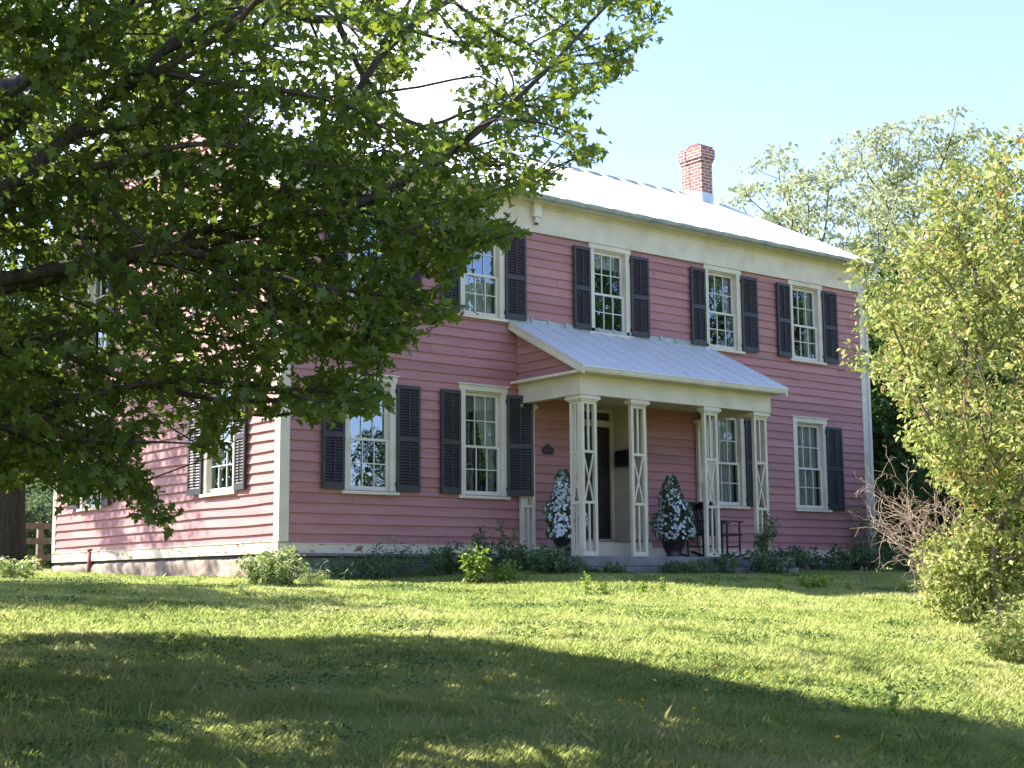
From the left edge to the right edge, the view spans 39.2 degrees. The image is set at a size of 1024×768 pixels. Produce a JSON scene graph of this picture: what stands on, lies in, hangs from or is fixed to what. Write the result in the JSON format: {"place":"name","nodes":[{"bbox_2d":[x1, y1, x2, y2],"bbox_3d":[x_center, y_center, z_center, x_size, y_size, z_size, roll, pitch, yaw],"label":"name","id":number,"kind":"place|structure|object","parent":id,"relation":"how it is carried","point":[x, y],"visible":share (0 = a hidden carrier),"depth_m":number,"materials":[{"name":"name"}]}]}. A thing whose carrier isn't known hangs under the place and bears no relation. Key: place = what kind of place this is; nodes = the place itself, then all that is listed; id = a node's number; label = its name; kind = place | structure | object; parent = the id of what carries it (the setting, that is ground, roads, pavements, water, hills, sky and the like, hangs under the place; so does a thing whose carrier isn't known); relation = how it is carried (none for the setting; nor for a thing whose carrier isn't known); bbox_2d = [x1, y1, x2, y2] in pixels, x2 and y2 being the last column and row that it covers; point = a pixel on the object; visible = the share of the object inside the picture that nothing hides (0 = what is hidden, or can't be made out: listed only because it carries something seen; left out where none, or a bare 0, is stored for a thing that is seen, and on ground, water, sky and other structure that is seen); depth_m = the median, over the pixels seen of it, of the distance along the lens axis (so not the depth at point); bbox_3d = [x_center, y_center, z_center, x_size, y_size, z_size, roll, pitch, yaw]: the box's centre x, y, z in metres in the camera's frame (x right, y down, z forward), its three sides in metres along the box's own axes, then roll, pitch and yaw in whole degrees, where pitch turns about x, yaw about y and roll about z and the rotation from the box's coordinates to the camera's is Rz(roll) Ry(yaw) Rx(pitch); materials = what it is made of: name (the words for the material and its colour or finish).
{"place":"outdoors","nodes":[
{"label":"outdoors","id":0,"kind":"place"},
{"bbox_2d":[0,0,1023,306],"label":"sky","id":1,"kind":"structure","parent":0,"point":[738,77],"materials":[{"name":"blue"}]},
{"bbox_2d":[0,561,1023,767],"bbox_3d":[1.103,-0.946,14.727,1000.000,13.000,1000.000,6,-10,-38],"label":"ground","id":2,"kind":"structure","parent":0,"point":[47,569],"depth_m":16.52,"materials":[{"name":"green plant"}]},
{"bbox_2d":[0,555,43,577],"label":"grey weed","id":3,"kind":"object","parent":2,"relation":"on","point":[21,569],"visible":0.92,"depth_m":20.98,"materials":[{"name":"green plant"}]},
{"bbox_2d":[0,0,55,568],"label":"old tree","id":4,"kind":"object","parent":2,"relation":"on","point":[12,526],"visible":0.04,"depth_m":26.97,"materials":[{"name":"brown plant"}]},
{"bbox_2d":[0,242,60,509],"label":"woodland tree","id":5,"kind":"object","parent":2,"relation":"on","point":[45,487],"visible":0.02,"depth_m":41.88,"materials":[{"name":"green plant"}]},
{"bbox_2d":[26,523,51,570],"bbox_3d":[-10.640,3.601,31.012,0.168,1.354,4.937,-2,-8,14],"label":"rail fence","id":6,"kind":"object","parent":2,"relation":"on","point":[39,540],"visible":0.16,"depth_m":31.75,"materials":[{"name":"brown wood"}]},
{"bbox_2d":[25,478,54,568],"bbox_3d":[-11.744,3.473,35.849,3.523,2.626,3.539,-2,-8,10],"label":"hedge bush","id":7,"kind":"object","parent":2,"relation":"on","point":[43,515],"visible":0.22,"depth_m":35.39,"materials":[{"name":"green plant"}]},
{"bbox_2d":[26,485,54,567],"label":"hedge bush","id":8,"kind":"object","parent":2,"relation":"on","point":[45,564],"visible":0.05,"depth_m":37.69,"materials":[{"name":"green plant"}]},
{"bbox_2d":[229,547,308,586],"bbox_3d":[-2.942,2.254,17.609,0.944,0.507,0.945,6,-10,-38],"label":"pale bush","id":9,"kind":"object","parent":2,"relation":"on","point":[263,569],"visible":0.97,"depth_m":17.49,"materials":[{"name":"green plant"}]},
{"bbox_2d":[275,543,296,578],"bbox_3d":[-2.839,2.242,17.887,0.349,0.569,0.296,6,-10,-38],"label":"pale sprout","id":10,"kind":"object","parent":2,"relation":"on","point":[283,550],"visible":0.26,"depth_m":17.90,"materials":[{"name":"green plant"}]},
{"bbox_2d":[297,567,330,584],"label":"weed","id":11,"kind":"object","parent":2,"relation":"on","point":[310,579],"visible":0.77,"depth_m":18.08,"materials":[{"name":"green plant"}]},
{"bbox_2d":[300,554,367,579],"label":"weed clump","id":12,"kind":"object","parent":2,"relation":"on","point":[335,574],"visible":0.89,"depth_m":19.77,"materials":[{"name":"green plant"}]},
{"bbox_2d":[0,0,672,541],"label":"maple tree","id":13,"kind":"object","parent":2,"relation":"on","point":[128,42],"visible":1,"depth_m":8.69,"materials":[{"name":"green plant"}]},
{"bbox_2d":[345,541,399,578],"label":"weed clump","id":14,"kind":"object","parent":2,"relation":"on","point":[368,573],"visible":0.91,"depth_m":19.96,"materials":[{"name":"green plant"}]},
{"bbox_2d":[372,535,397,579],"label":"weed clump","id":15,"kind":"object","parent":2,"relation":"on","point":[387,563],"visible":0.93,"depth_m":19.85,"materials":[{"name":"green plant"}]},
{"bbox_2d":[381,537,456,577],"bbox_3d":[-1.442,2.492,20.379,1.074,0.631,1.095,6,-10,-38],"label":"weed clump","id":16,"kind":"object","parent":2,"relation":"on","point":[428,569],"visible":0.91,"depth_m":20.30,"materials":[{"name":"green plant"}]},
{"bbox_2d":[426,529,446,575],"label":"weed clump","id":17,"kind":"object","parent":2,"relation":"on","point":[431,553],"visible":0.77,"depth_m":20.49,"materials":[{"name":"green plant"}]},
{"bbox_2d":[426,541,477,575],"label":"weed clump","id":18,"kind":"object","parent":2,"relation":"on","point":[453,566],"visible":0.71,"depth_m":20.55,"materials":[{"name":"green plant"}]},
{"bbox_2d":[51,87,884,577],"bbox_3d":[-0.278,-1.077,27.038,13.475,10.280,10.557,6,-10,-38],"label":"farmhouse","id":19,"kind":"object","parent":2,"relation":"on","point":[693,335],"visible":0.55,"depth_m":23.46,"materials":[{"name":"pink paint"}]},
{"bbox_2d":[76,409,105,511],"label":"window","id":20,"kind":"structure","parent":19,"relation":"in","point":[89,500],"depth_m":25.38,"materials":[{"name":"beige paint"}]},
{"bbox_2d":[87,549,96,572],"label":"rusty pipes","id":21,"kind":"object","parent":19,"relation":"attached to","point":[89,562],"visible":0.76,"depth_m":24.93,"materials":[{"name":"brown metal"}]},
{"bbox_2d":[86,275,107,351],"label":"window","id":22,"kind":"structure","parent":19,"relation":"in","point":[92,290],"depth_m":26.01,"materials":[{"name":"beige paint"}]},
{"bbox_2d":[199,376,236,497],"bbox_3d":[-4.289,0.790,21.515,0.270,1.772,1.130,6,-10,-38],"label":"window","id":23,"kind":"structure","parent":19,"relation":"in","point":[210,490],"depth_m":21.71,"materials":[{"name":"beige paint"}]},
{"bbox_2d":[207,211,237,317],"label":"window","id":24,"kind":"structure","parent":19,"relation":"in","point":[218,218],"depth_m":22.10,"materials":[{"name":"beige paint"}]},
{"bbox_2d":[341,372,399,495],"bbox_3d":[-2.114,0.733,21.001,0.970,1.772,0.270,6,-10,-38],"label":"window","id":25,"kind":"structure","parent":19,"relation":"in","point":[389,419],"depth_m":21.06,"materials":[{"name":"beige paint"}]},
{"bbox_2d":[348,207,397,296],"bbox_3d":[-2.097,-1.943,21.362,0.970,1.572,0.205,6,-10,-38],"label":"window","id":26,"kind":"structure","parent":19,"relation":"in","point":[349,255],"depth_m":21.08,"materials":[{"name":"beige paint"}]},
{"bbox_2d":[457,219,508,322],"bbox_3d":[-0.521,-1.777,22.631,0.970,1.572,0.270,6,-10,-38],"label":"window","id":27,"kind":"structure","parent":19,"relation":"in","point":[476,293],"depth_m":22.71,"materials":[{"name":"beige paint"}]},
{"bbox_2d":[457,382,510,499],"bbox_3d":[-0.490,0.899,22.267,0.980,1.772,0.270,6,-10,-38],"label":"window","id":28,"kind":"structure","parent":19,"relation":"in","point":[489,407],"depth_m":22.40,"materials":[{"name":"beige paint"}]},
{"bbox_2d":[530,200,543,224],"bbox_3d":[0.400,-2.770,23.293,0.220,0.380,0.130,6,-10,-38],"label":"bat box","id":29,"kind":"object","parent":19,"relation":"attached to","point":[536,210],"visible":1,"depth_m":23.26,"materials":[{"name":"white paint"}]},
{"bbox_2d":[541,444,553,454],"bbox_3d":[0.580,1.046,22.971,0.260,0.170,0.030,6,-10,-38],"label":"wall plaque","id":30,"kind":"object","parent":19,"relation":"attached to","point":[548,449],"depth_m":22.96,"materials":[{"name":"black metal"}]},
{"bbox_2d":[541,469,587,555],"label":"potted flowers","id":31,"kind":"object","parent":19,"relation":"on","point":[558,532],"visible":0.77,"depth_m":21.75,"materials":[{"name":"white plant"}]},
{"bbox_2d":[584,426,610,538],"bbox_3d":[1.316,1.695,24.455,0.910,1.955,0.057,6,-10,-38],"label":"door","id":32,"kind":"structure","parent":19,"relation":"in","point":[603,464],"depth_m":24.59,"materials":[{"name":"brown paint"}]},
{"bbox_2d":[587,241,634,337],"bbox_3d":[1.602,-1.560,24.285,0.990,1.572,0.270,6,-10,-38],"label":"window","id":33,"kind":"structure","parent":19,"relation":"in","point":[601,259],"depth_m":24.40,"materials":[{"name":"beige paint"}]},
{"bbox_2d":[615,449,628,466],"bbox_3d":[1.913,1.258,24.548,0.137,0.298,0.360,6,-10,-38],"label":"mailbox","id":34,"kind":"object","parent":19,"relation":"attached to","point":[621,458],"visible":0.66,"depth_m":24.50,"materials":[{"name":"black metal"}]},
{"bbox_2d":[649,474,696,556],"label":"potted flowers","id":35,"kind":"object","parent":19,"relation":"on","point":[672,503],"visible":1,"depth_m":23.15,"materials":[{"name":"white plant"}]},
{"bbox_2d":[681,502,729,556],"bbox_3d":[3.184,2.447,24.164,0.811,0.956,0.540,-8,-11,43],"label":"rocking chair","id":36,"kind":"object","parent":19,"relation":"on","point":[694,508],"visible":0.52,"depth_m":24.30,"materials":[{"name":"black paint"}]},
{"bbox_2d":[692,501,747,556],"bbox_3d":[3.518,2.474,24.372,0.811,0.956,0.540,2,-8,-20],"label":"rocking chair","id":37,"kind":"object","parent":19,"relation":"on","point":[700,507],"visible":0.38,"depth_m":24.31,"materials":[{"name":"black paint"}]},
{"bbox_2d":[701,262,745,354],"bbox_3d":[3.748,-1.342,25.958,1.010,1.572,0.270,6,-10,-38],"label":"window","id":38,"kind":"structure","parent":19,"relation":"in","point":[734,275],"depth_m":26.07,"materials":[{"name":"beige paint"}]},
{"bbox_2d":[710,417,749,508],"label":"window","id":39,"kind":"structure","parent":19,"relation":"in","point":[725,441],"depth_m":25.74,"materials":[{"name":"beige paint"}]},
{"bbox_2d":[786,278,826,365],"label":"window","id":40,"kind":"structure","parent":19,"relation":"in","point":[815,290],"depth_m":27.47,"materials":[{"name":"beige paint"}]},
{"bbox_2d":[791,415,831,512],"bbox_3d":[5.544,1.513,26.970,1.010,1.772,0.270,6,-10,-38],"label":"window","id":41,"kind":"structure","parent":19,"relation":"in","point":[804,448],"depth_m":27.08,"materials":[{"name":"beige paint"}]},
{"bbox_2d":[455,542,493,584],"bbox_3d":[-0.451,2.369,19.010,0.511,0.620,0.389,-5,-9,30],"label":"sapling","id":42,"kind":"object","parent":2,"relation":"on","point":[476,571],"visible":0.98,"depth_m":18.95,"materials":[{"name":"green plant"}]},
{"bbox_2d":[470,521,526,570],"bbox_3d":[-0.192,2.390,21.058,0.832,0.804,0.748,-1,-8,3],"label":"weed clump","id":43,"kind":"object","parent":2,"relation":"on","point":[479,540],"visible":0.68,"depth_m":21.04,"materials":[{"name":"green plant"}]},
{"bbox_2d":[490,559,522,581],"bbox_3d":[-0.103,2.511,19.210,0.506,0.351,0.520,6,-10,-38],"label":"sapling","id":44,"kind":"object","parent":2,"relation":"on","point":[501,576],"visible":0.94,"depth_m":19.16,"materials":[{"name":"green plant"}]},
{"bbox_2d":[0,572,1019,767],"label":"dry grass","id":45,"kind":"structure","parent":2,"relation":"on","point":[416,634],"depth_m":10.74,"materials":[{"name":"plant"}]},
{"bbox_2d":[500,541,545,571],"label":"weed clump","id":46,"kind":"object","parent":2,"relation":"on","point":[521,559],"visible":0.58,"depth_m":20.90,"materials":[{"name":"green plant"}]},
{"bbox_2d":[523,540,573,573],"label":"weed clump","id":47,"kind":"object","parent":2,"relation":"on","point":[544,562],"visible":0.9,"depth_m":20.13,"materials":[{"name":"green plant"}]},
{"bbox_2d":[547,553,590,574],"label":"weed clump","id":48,"kind":"object","parent":2,"relation":"on","point":[562,566],"visible":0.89,"depth_m":20.05,"materials":[{"name":"green plant"}]},
{"bbox_2d":[580,570,591,594],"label":"lawn weed","id":49,"kind":"object","parent":2,"relation":"on","point":[587,583],"visible":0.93,"depth_m":17.13,"materials":[{"name":"green plant"}]},
{"bbox_2d":[598,581,608,595],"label":"lawn weed","id":50,"kind":"object","parent":2,"relation":"on","point":[602,589],"visible":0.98,"depth_m":17.18,"materials":[{"name":"green plant"}]},
{"bbox_2d":[581,561,629,573],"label":"weed clump","id":51,"kind":"object","parent":2,"relation":"on","point":[608,567],"visible":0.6,"depth_m":20.42,"materials":[{"name":"green plant"}]},
{"bbox_2d":[637,580,647,593],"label":"lawn weed","id":52,"kind":"object","parent":2,"relation":"on","point":[642,589],"visible":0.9,"depth_m":17.30,"materials":[{"name":"green plant"}]},
{"bbox_2d":[658,577,666,590],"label":"lawn weed","id":53,"kind":"object","parent":2,"relation":"on","point":[661,587],"visible":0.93,"depth_m":17.49,"materials":[{"name":"green plant"}]},
{"bbox_2d":[658,560,703,573],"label":"weed clump","id":54,"kind":"object","parent":2,"relation":"on","point":[676,567],"visible":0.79,"depth_m":21.34,"materials":[{"name":"green plant"}]},
{"bbox_2d":[688,558,722,573],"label":"weed clump","id":55,"kind":"object","parent":2,"relation":"on","point":[705,569],"visible":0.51,"depth_m":21.79,"materials":[{"name":"green plant"}]},
{"bbox_2d":[696,551,743,573],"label":"weed clump","id":56,"kind":"object","parent":2,"relation":"on","point":[722,561],"visible":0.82,"depth_m":22.11,"materials":[{"name":"green plant"}]},
{"bbox_2d":[740,548,790,573],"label":"weed clump","id":57,"kind":"object","parent":2,"relation":"on","point":[761,566],"visible":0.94,"depth_m":22.68,"materials":[{"name":"green plant"}]},
{"bbox_2d":[752,512,780,556],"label":"vine","id":58,"kind":"object","parent":2,"relation":"on","point":[763,536],"visible":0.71,"depth_m":23.65,"materials":[{"name":"green plant"}]},
{"bbox_2d":[759,552,797,572],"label":"weed clump","id":59,"kind":"object","parent":2,"relation":"on","point":[790,565],"visible":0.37,"depth_m":23.18,"materials":[{"name":"green plant"}]},
{"bbox_2d":[774,575,782,590],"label":"lawn weed","id":60,"kind":"object","parent":2,"relation":"on","point":[778,583],"visible":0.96,"depth_m":18.05,"materials":[{"name":"green plant"}]},
{"bbox_2d":[773,545,816,570],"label":"weed clump","id":61,"kind":"object","parent":2,"relation":"on","point":[801,557],"visible":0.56,"depth_m":24.49,"materials":[{"name":"green plant"}]},
{"bbox_2d":[804,580,810,590],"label":"lawn weed","id":62,"kind":"object","parent":2,"relation":"on","point":[807,584],"visible":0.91,"depth_m":18.27,"materials":[{"name":"green plant"}]},
{"bbox_2d":[795,574,833,588],"bbox_3d":[3.955,2.597,18.786,0.447,0.234,0.419,6,-10,-38],"label":"leafy sprout","id":63,"kind":"object","parent":2,"relation":"on","point":[821,581],"visible":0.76,"depth_m":18.72,"materials":[{"name":"green plant"}]},
{"bbox_2d":[795,542,865,570],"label":"weed clump","id":64,"kind":"object","parent":2,"relation":"on","point":[829,560],"visible":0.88,"depth_m":25.01,"materials":[{"name":"green plant"}]},
{"bbox_2d":[844,579,853,590],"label":"lawn weed","id":65,"kind":"object","parent":2,"relation":"on","point":[846,586],"visible":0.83,"depth_m":18.58,"materials":[{"name":"green plant"}]},
{"bbox_2d":[719,124,989,285],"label":"locust tree","id":66,"kind":"object","parent":2,"relation":"on","point":[802,178],"visible":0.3,"depth_m":45.43,"materials":[{"name":"green plant"}]},
{"bbox_2d":[834,536,883,570],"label":"weed clump","id":67,"kind":"object","parent":2,"relation":"on","point":[860,562],"visible":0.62,"depth_m":25.46,"materials":[{"name":"green plant"}]},
{"bbox_2d":[861,567,862,583],"bbox_3d":[4.951,2.731,20.334,0.026,0.290,0.024,6,-10,-38],"label":"stake","id":68,"kind":"object","parent":2,"relation":"on","point":[862,575],"visible":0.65,"depth_m":20.33,"materials":[{"name":"grey wood"}]},
{"bbox_2d":[845,496,881,564],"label":"thin shrub","id":69,"kind":"object","parent":2,"relation":"on","point":[862,534],"visible":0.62,"depth_m":26.96,"materials":[{"name":"green plant"}]},
{"bbox_2d":[847,532,929,571],"bbox_3d":[6.600,2.960,25.290,1.301,0.766,1.451,2,-8,-19],"label":"weed clump","id":70,"kind":"object","parent":2,"relation":"on","point":[876,566],"visible":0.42,"depth_m":25.23,"materials":[{"name":"green plant"}]},
{"bbox_2d":[881,673,903,716],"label":"lawn weed","id":71,"kind":"object","parent":2,"relation":"on","point":[892,702],"visible":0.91,"depth_m":8.70,"materials":[{"name":"green plant"}]},
{"bbox_2d":[863,276,922,403],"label":"leafy tree","id":72,"kind":"object","parent":2,"relation":"on","point":[888,295],"depth_m":42.56,"materials":[{"name":"green plant"}]},
{"bbox_2d":[874,450,925,569],"bbox_3d":[8.953,2.860,33.744,3.122,3.528,3.005,6,-10,-38],"label":"thicket","id":73,"kind":"object","parent":2,"relation":"on","point":[882,537],"visible":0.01,"depth_m":33.45,"materials":[{"name":"plant"}]},
{"bbox_2d":[900,583,908,592],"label":"lawn weed","id":74,"kind":"object","parent":2,"relation":"on","point":[903,586],"visible":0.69,"depth_m":18.98,"materials":[{"name":"green plant"}]},
{"bbox_2d":[822,104,998,284],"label":"slender locust","id":75,"kind":"object","parent":2,"relation":"on","point":[905,172],"visible":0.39,"depth_m":48.51,"materials":[{"name":"green plant"}]},
{"bbox_2d":[890,542,941,571],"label":"weed clump","id":76,"kind":"object","parent":2,"relation":"on","point":[905,566],"visible":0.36,"depth_m":23.64,"materials":[{"name":"green plant"}]},
{"bbox_2d":[848,445,992,614],"bbox_3d":[4.570,1.683,15.896,1.677,1.989,2.103,-2,-8,10],"label":"dead bush","id":77,"kind":"object","parent":2,"relation":"on","point":[909,513],"visible":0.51,"depth_m":15.94,"materials":[{"name":"brown plant"}]},
{"bbox_2d":[874,403,976,569],"bbox_3d":[8.726,2.187,29.719,3.087,3.677,3.114,0,-8,-1],"label":"thicket","id":78,"kind":"object","parent":2,"relation":"on","point":[900,470],"visible":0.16,"depth_m":29.56,"materials":[{"name":"plant"}]},
{"bbox_2d":[836,89,1023,626],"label":"yellow green shrub tree","id":79,"kind":"object","parent":2,"relation":"on","point":[940,445],"visible":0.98,"depth_m":14.53,"materials":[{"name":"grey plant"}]},
{"bbox_2d":[866,249,1023,567],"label":"leafy tree","id":80,"kind":"object","parent":2,"relation":"on","point":[879,409],"visible":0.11,"depth_m":31.70,"materials":[{"name":"green plant"}]},
{"bbox_2d":[867,223,1023,459],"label":"leafy tree","id":81,"kind":"object","parent":2,"relation":"on","point":[1000,244],"depth_m":35.02,"materials":[{"name":"green plant"}]},
{"bbox_2d":[890,407,1023,551],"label":"thicket","id":82,"kind":"object","parent":2,"relation":"on","point":[921,495],"visible":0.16,"depth_m":26.45,"materials":[{"name":"plant"}]},
{"bbox_2d":[904,174,1023,350],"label":"leafy tree","id":83,"kind":"object","parent":2,"relation":"on","point":[973,224],"visible":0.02,"depth_m":40.13,"materials":[{"name":"green plant"}]},
{"bbox_2d":[905,501,1023,623],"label":"yellow green shrub","id":84,"kind":"object","parent":2,"relation":"on","point":[949,580],"visible":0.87,"depth_m":14.70,"materials":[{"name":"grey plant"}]},
{"bbox_2d":[950,402,1023,552],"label":"thicket","id":85,"kind":"object","parent":2,"relation":"on","point":[977,510],"visible":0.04,"depth_m":25.23,"materials":[{"name":"green plant"}]},
{"bbox_2d":[971,593,1023,666],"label":"bush","id":86,"kind":"object","parent":2,"relation":"on","point":[1016,647],"visible":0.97,"depth_m":11.63,"materials":[{"name":"green plant"}]}
]}

